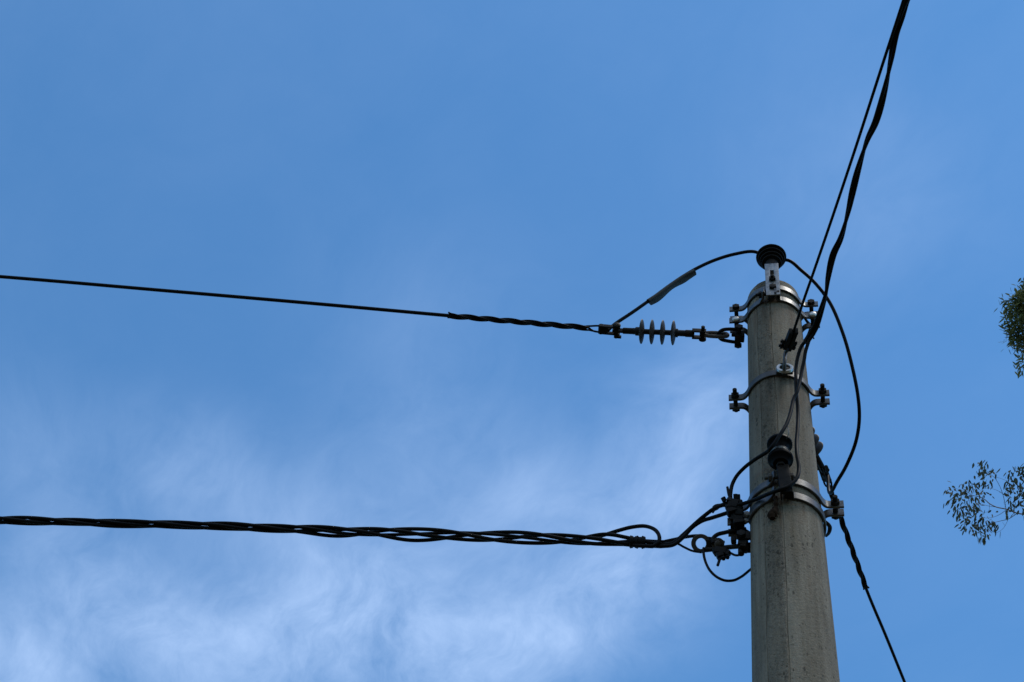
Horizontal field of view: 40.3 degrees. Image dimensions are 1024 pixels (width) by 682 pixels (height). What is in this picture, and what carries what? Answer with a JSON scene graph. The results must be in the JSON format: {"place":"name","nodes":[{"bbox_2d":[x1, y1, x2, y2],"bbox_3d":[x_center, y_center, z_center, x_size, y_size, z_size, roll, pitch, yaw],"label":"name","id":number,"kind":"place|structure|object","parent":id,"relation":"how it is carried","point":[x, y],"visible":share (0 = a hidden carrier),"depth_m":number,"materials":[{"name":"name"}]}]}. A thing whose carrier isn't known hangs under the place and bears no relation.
{"place":"outdoors","nodes":[
{"label":"outdoors","id":0,"kind":"place"},
{"bbox_2d":[0,0,1023,681],"label":"sky","id":1,"kind":"structure","parent":0,"point":[560,161],"materials":[{"name":"blue"}]},
{"bbox_2d":[813,427,823,472],"bbox_3d":[1.273,0.418,6.048,0.105,0.106,0.394,-40,-66,-18],"label":"strain insulator","id":2,"kind":"object","parent":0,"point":[818,447],"visible":0.17,"depth_m":6.06,"materials":[{"name":"plastic"}]},
{"bbox_2d":[817,465,831,482],"bbox_3d":[1.373,0.580,6.129,0.035,0.070,0.100,-35,-62,-20],"label":"thimble clevis","id":3,"kind":"object","parent":2,"relation":"attached to","point":[825,469],"visible":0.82,"depth_m":6.12,"materials":[{"name":"metal"}]},
{"bbox_2d":[830,489,905,681],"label":"overhead conductor","id":4,"kind":"object","parent":3,"relation":"attached to","point":[886,637],"visible":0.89,"depth_m":6.50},
{"bbox_2d":[823,480,869,591],"bbox_3d":[1.510,0.878,6.287,0.039,0.031,0.662,-16,-63,17],"label":"helical grip","id":5,"kind":"object","parent":4,"relation":"attached to","point":[856,557],"visible":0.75,"depth_m":6.32,"materials":[{"name":"black metal"}]},
{"label":"ground","id":6,"kind":"structure","parent":0,"visible":0},
{"bbox_2d":[747,280,839,681],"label":"concrete pole","id":7,"kind":"object","parent":6,"relation":"on","point":[792,632],"visible":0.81,"depth_m":4.46,"materials":[{"name":"grey concrete"}]},
{"bbox_2d":[711,527,749,556],"bbox_3d":[0.731,0.663,4.662,0.138,0.149,0.082,-3,-60,11],"label":"bow shackle","id":8,"kind":"object","parent":7,"relation":"attached to","point":[742,546],"visible":0.98,"depth_m":4.63,"materials":[{"name":"metal"}]},
{"bbox_2d":[691,534,736,551],"bbox_3d":[0.704,0.693,4.731,0.198,0.118,0.065,-14,-62,16],"label":"thimble eye","id":9,"kind":"object","parent":8,"relation":"attached to","point":[720,542],"visible":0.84,"depth_m":4.74,"materials":[{"name":"grey metal"}]},
{"bbox_2d":[0,502,726,552],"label":"twisted cable","id":10,"kind":"object","parent":9,"relation":"attached to","point":[509,537],"visible":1,"depth_m":4.95,"materials":[{"name":"black rubber"}]},
{"bbox_2d":[712,486,743,517],"bbox_3d":[0.736,0.553,4.760,0.108,0.141,0.055,-3,-60,11],"label":"cable connector","id":11,"kind":"object","parent":10,"relation":"attached to","point":[731,506],"visible":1,"depth_m":4.72,"materials":[{"name":"plastic"}]},
{"bbox_2d":[702,547,750,581],"bbox_3d":[0.735,0.755,4.668,0.201,0.190,0.034,18,-58,-2],"label":"pigtail wire","id":12,"kind":"object","parent":9,"relation":"hanging from","point":[720,578],"visible":0.87,"depth_m":4.62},
{"bbox_2d":[712,546,730,565],"bbox_3d":[0.697,0.718,4.646,0.062,0.091,0.032,-3,-60,11],"label":"cable connector","id":13,"kind":"object","parent":8,"relation":"attached to","point":[721,553],"visible":1,"depth_m":4.65,"materials":[{"name":"plastic"}]},
{"bbox_2d":[756,244,785,300],"bbox_3d":[1.111,-0.282,5.955,0.131,0.462,0.131,-3,-60,11],"label":"pin insulator","id":14,"kind":"object","parent":7,"relation":"attached to","point":[770,259],"visible":1,"depth_m":6.02,"materials":[{"name":"ceramic"}]},
{"bbox_2d":[608,250,860,494],"bbox_3d":[1.070,0.001,6.007,1.203,0.740,0.573,33,-60,-11],"label":"jumper cable","id":15,"kind":"object","parent":14,"relation":"attached to","point":[821,290],"visible":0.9,"depth_m":5.95,"materials":[{"name":"black rubber"}]},
{"bbox_2d":[598,322,620,338],"bbox_3d":[0.414,-0.046,5.898,0.100,0.035,0.070,5,-58,6],"label":"thimble clevis","id":16,"kind":"object","parent":15,"relation":"attached to","point":[603,329],"visible":1,"depth_m":5.89,"materials":[{"name":"metal"}]},
{"bbox_2d":[0,275,586,329],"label":"overhead conductor","id":17,"kind":"object","parent":16,"relation":"attached to","point":[227,296],"visible":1,"depth_m":6.04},
{"bbox_2d":[447,312,597,332],"bbox_3d":[0.053,-0.078,5.932,0.662,0.031,0.039,5,-58,6],"label":"helical grip","id":18,"kind":"object","parent":17,"relation":"attached to","point":[550,325],"visible":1,"depth_m":5.92,"materials":[{"name":"black metal"}]},
{"bbox_2d":[647,269,695,304],"bbox_3d":[0.699,-0.234,6.103,0.211,0.227,0.036,-8,-61,13],"label":"cable sleeve","id":19,"kind":"object","parent":15,"relation":"attached to","point":[666,290],"visible":1,"depth_m":6.10,"materials":[{"name":"grey plastic"}]},
{"bbox_2d":[729,285,817,323],"bbox_3d":[1.111,-0.125,5.921,0.350,0.036,0.242,-30,-68,24],"label":"pole band","id":20,"kind":"object","parent":7,"relation":"attached to","point":[737,308],"visible":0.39,"depth_m":5.88,"materials":[{"name":"metal"}]},
{"bbox_2d":[729,287,819,339],"bbox_3d":[1.087,-0.025,5.864,0.364,0.111,0.381,29,-59,-9],"label":"pole band","id":21,"kind":"object","parent":7,"relation":"attached to","point":[735,320],"visible":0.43,"depth_m":5.80,"materials":[{"name":"metal"}]},
{"bbox_2d":[717,324,744,347],"bbox_3d":[0.914,-0.021,5.837,0.115,0.044,0.102,2,-59,7],"label":"bow shackle","id":22,"kind":"object","parent":21,"relation":"attached to","point":[738,334],"visible":1,"depth_m":5.82,"materials":[{"name":"metal"}]},
{"bbox_2d":[700,331,729,338],"bbox_3d":[0.849,-0.027,5.843,0.124,0.047,0.017,3,-59,7],"label":"eye link","id":23,"kind":"object","parent":22,"relation":"attached to","point":[713,334],"visible":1,"depth_m":5.83,"materials":[{"name":"metal"}]},
{"bbox_2d":[612,319,705,344],"bbox_3d":[0.620,-0.037,5.872,0.394,0.105,0.106,3,-59,7],"label":"strain insulator","id":24,"kind":"object","parent":23,"relation":"attached to","point":[640,331],"visible":1,"depth_m":5.85,"materials":[{"name":"plastic"}]},
{"bbox_2d":[729,363,829,412],"bbox_3d":[1.018,0.228,5.328,0.356,0.064,0.263,-31,-68,24],"label":"pole band","id":25,"kind":"object","parent":7,"relation":"attached to","point":[735,396],"visible":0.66,"depth_m":5.30,"materials":[{"name":"metal"}]},
{"bbox_2d":[779,328,797,374],"bbox_3d":[1.035,0.035,5.236,0.064,0.109,0.185,11,-58,2],"label":"wedge clamp","id":26,"kind":"object","parent":25,"relation":"attached to","point":[788,343],"visible":1,"depth_m":5.24,"materials":[{"name":"metal"}]},
{"bbox_2d":[791,0,904,337],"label":"service wire","id":27,"kind":"object","parent":26,"relation":"attached to","point":[852,156],"visible":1,"depth_m":4.82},
{"bbox_2d":[727,486,831,539],"bbox_3d":[0.916,0.629,4.669,0.354,0.199,0.264,23,-58,-6],"label":"pole band","id":28,"kind":"object","parent":7,"relation":"attached to","point":[774,510],"visible":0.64,"depth_m":4.63,"materials":[{"name":"metal"}]},
{"bbox_2d":[730,511,749,529],"bbox_3d":[0.769,0.603,4.696,0.069,0.053,0.053,-3,-60,11],"label":"cable connector","id":29,"kind":"object","parent":28,"relation":"attached to","point":[737,523],"visible":0.99,"depth_m":4.68,"materials":[{"name":"plastic"}]},
{"bbox_2d":[767,427,793,499],"bbox_3d":[0.905,0.416,4.699,0.087,0.301,0.100,-3,-60,11],"label":"spool insulator","id":30,"kind":"object","parent":7,"relation":"attached to","point":[780,458],"visible":0.97,"depth_m":4.71,"materials":[{"name":"ceramic"}]},
{"bbox_2d":[729,0,909,505],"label":"twisted cable","id":31,"kind":"object","parent":30,"relation":"attached to","point":[850,201],"visible":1,"depth_m":4.82,"materials":[{"name":"black rubber"}]},
{"bbox_2d":[743,471,843,523],"bbox_3d":[0.935,0.574,4.756,0.343,0.036,0.278,27,-59,-8],"label":"pole band","id":32,"kind":"object","parent":7,"relation":"attached to","point":[833,505],"visible":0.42,"depth_m":4.71,"materials":[{"name":"metal"}]},
{"bbox_2d":[943,278,1023,545],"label":"eucalyptus tree","id":33,"kind":"object","parent":6,"relation":"on","point":[1016,327],"visible":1,"depth_m":18.74,"materials":[{"name":"green plant"}]}
]}

